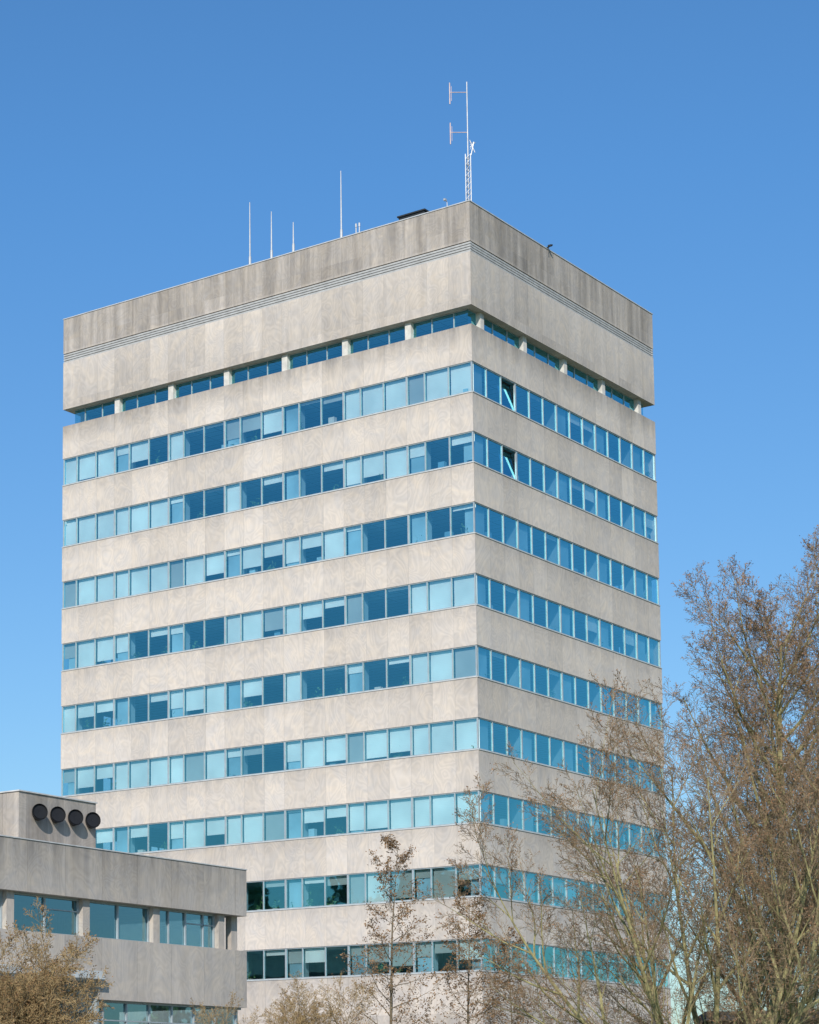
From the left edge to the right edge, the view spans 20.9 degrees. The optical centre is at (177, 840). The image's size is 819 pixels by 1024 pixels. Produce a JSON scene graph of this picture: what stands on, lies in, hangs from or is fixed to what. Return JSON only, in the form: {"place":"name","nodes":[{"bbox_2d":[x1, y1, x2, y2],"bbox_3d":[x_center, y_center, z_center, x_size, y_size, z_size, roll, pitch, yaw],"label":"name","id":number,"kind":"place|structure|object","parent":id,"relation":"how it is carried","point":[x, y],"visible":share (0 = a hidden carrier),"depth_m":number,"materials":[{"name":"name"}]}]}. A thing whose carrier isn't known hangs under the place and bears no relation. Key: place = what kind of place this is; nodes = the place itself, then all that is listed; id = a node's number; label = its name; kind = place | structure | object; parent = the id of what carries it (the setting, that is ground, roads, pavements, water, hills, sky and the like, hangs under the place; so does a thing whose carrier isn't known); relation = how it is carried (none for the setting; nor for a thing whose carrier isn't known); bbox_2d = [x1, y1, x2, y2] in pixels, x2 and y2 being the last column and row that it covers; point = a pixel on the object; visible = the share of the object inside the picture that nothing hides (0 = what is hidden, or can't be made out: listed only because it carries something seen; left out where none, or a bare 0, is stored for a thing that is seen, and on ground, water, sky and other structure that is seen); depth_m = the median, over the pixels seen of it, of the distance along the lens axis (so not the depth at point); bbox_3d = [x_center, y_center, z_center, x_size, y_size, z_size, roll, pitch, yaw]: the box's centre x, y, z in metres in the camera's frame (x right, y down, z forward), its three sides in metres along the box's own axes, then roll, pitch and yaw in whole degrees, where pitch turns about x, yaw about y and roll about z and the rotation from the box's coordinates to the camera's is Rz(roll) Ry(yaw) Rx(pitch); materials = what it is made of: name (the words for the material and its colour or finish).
{"place":"outdoors","nodes":[
{"label":"outdoors","id":0,"kind":"place"},
{"bbox_2d":[0,789,246,1023],"bbox_3d":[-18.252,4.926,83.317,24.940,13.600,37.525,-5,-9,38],"label":"office block","id":1,"kind":"structure","parent":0,"point":[155,925],"depth_m":85.02,"materials":[{"name":"concrete"}]},
{"bbox_2d":[60,200,670,1023],"bbox_3d":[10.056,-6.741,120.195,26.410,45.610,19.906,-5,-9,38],"label":"office tower","id":2,"kind":"structure","parent":0,"point":[360,552],"depth_m":111.84,"materials":[{"name":"concrete"}]},
{"bbox_2d":[249,202,250,263],"bbox_3d":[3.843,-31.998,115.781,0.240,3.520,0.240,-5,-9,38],"label":"whip antenna","id":3,"kind":"object","parent":2,"relation":"on","point":[249,237],"visible":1,"depth_m":115.72,"materials":[{"name":"metal"}]},
{"bbox_2d":[270,211,272,257],"bbox_3d":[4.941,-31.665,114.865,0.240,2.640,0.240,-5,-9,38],"label":"whip antenna","id":4,"kind":"object","parent":2,"relation":"on","point":[271,253],"visible":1,"depth_m":114.79,"materials":[{"name":"metal"}]},
{"bbox_2d":[292,222,294,251],"bbox_3d":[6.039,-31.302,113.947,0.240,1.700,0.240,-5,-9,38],"label":"whip antenna","id":5,"kind":"object","parent":2,"relation":"on","point":[293,246],"visible":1,"depth_m":113.86,"materials":[{"name":"metal"}]},
{"bbox_2d":[340,171,342,236],"bbox_3d":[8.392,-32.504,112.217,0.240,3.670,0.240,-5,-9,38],"label":"whip antenna","id":6,"kind":"object","parent":2,"relation":"on","point":[341,232],"visible":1,"depth_m":112.18,"materials":[{"name":"metal"}]},
{"bbox_2d":[60,361,670,988],"bbox_3d":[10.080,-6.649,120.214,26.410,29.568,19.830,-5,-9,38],"label":"window frames","id":7,"kind":"structure","parent":2,"relation":"in","point":[113,719],"depth_m":111.15,"materials":[{"name":"metal"}]},
{"bbox_2d":[397,208,428,219],"bbox_3d":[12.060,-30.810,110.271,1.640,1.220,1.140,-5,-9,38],"label":"solar panel","id":8,"kind":"object","parent":2,"relation":"on","point":[411,214],"visible":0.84,"depth_m":109.87,"materials":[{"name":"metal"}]},
{"bbox_2d":[449,82,475,200],"bbox_3d":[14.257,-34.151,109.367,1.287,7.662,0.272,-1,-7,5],"label":"aerial mast","id":9,"kind":"object","parent":2,"relation":"on","point":[467,158],"visible":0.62,"depth_m":109.32,"materials":[{"name":"metal"}]},
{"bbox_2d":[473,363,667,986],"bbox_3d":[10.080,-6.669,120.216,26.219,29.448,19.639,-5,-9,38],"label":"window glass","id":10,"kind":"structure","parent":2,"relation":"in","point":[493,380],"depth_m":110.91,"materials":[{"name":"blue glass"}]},
{"bbox_2d":[0,0,818,1023],"label":"sky","id":11,"kind":"structure","parent":0,"point":[667,151],"materials":[{"name":"blue"}]},
{"bbox_2d":[698,1011,818,1023],"bbox_3d":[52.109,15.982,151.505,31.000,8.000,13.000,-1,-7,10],"label":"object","id":12,"kind":"structure","parent":0,"point":[707,1019],"depth_m":148.13,"materials":[{"name":"brown brick"}]},
{"label":"ground","id":13,"kind":"structure","parent":0,"visible":0},
{"bbox_2d":[0,960,102,1023],"bbox_3d":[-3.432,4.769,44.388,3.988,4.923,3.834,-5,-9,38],"label":"golden willow shrub","id":14,"kind":"object","parent":13,"relation":"on","point":[8,1019],"visible":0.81,"depth_m":44.03,"materials":[{"name":"brown plant"}]},
{"bbox_2d":[0,896,114,1023],"bbox_3d":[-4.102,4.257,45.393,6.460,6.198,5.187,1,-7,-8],"label":"golden willow shrub","id":15,"kind":"object","parent":13,"relation":"on","point":[56,981],"visible":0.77,"depth_m":44.92,"materials":[{"name":"brown plant"}]},
{"bbox_2d":[189,969,378,1023],"bbox_3d":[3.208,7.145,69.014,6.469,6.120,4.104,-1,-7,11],"label":"golden willow shrub","id":16,"kind":"object","parent":13,"relation":"on","point":[300,1017],"visible":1,"depth_m":68.89,"materials":[{"name":"brown plant"}]},
{"bbox_2d":[319,833,445,1023],"bbox_3d":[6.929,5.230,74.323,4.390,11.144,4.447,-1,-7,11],"label":"young oak tree","id":17,"kind":"object","parent":13,"relation":"on","point":[391,846],"visible":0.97,"depth_m":74.28,"materials":[{"name":"brown plant"}]},
{"bbox_2d":[418,889,509,1023],"bbox_3d":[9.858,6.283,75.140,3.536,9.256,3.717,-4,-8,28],"label":"young oak tree","id":18,"kind":"object","parent":13,"relation":"on","point":[468,961],"visible":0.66,"depth_m":74.81,"materials":[{"name":"brown plant"}]},
{"bbox_2d":[482,926,552,1023],"bbox_3d":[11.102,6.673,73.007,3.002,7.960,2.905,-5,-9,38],"label":"young oak tree","id":19,"kind":"object","parent":13,"relation":"on","point":[502,949],"visible":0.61,"depth_m":73.31,"materials":[{"name":"brown plant"}]},
{"bbox_2d":[413,668,818,1023],"bbox_3d":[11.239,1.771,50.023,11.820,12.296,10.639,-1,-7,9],"label":"spreading bare tree","id":20,"kind":"object","parent":13,"relation":"on","point":[754,1013],"visible":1,"depth_m":49.52,"materials":[{"name":"brown plant"}]},
{"bbox_2d":[600,525,818,1023],"bbox_3d":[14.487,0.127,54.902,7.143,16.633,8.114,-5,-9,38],"label":"bare beech tree","id":21,"kind":"object","parent":13,"relation":"on","point":[775,711],"visible":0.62,"depth_m":54.72,"materials":[{"name":"brown plant"}]},
{"bbox_2d":[706,535,818,1023],"bbox_3d":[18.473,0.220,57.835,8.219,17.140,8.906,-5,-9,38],"label":"bare beech tree","id":22,"kind":"object","parent":13,"relation":"on","point":[784,589],"visible":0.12,"depth_m":59.12,"materials":[{"name":"brown plant"}]}
]}

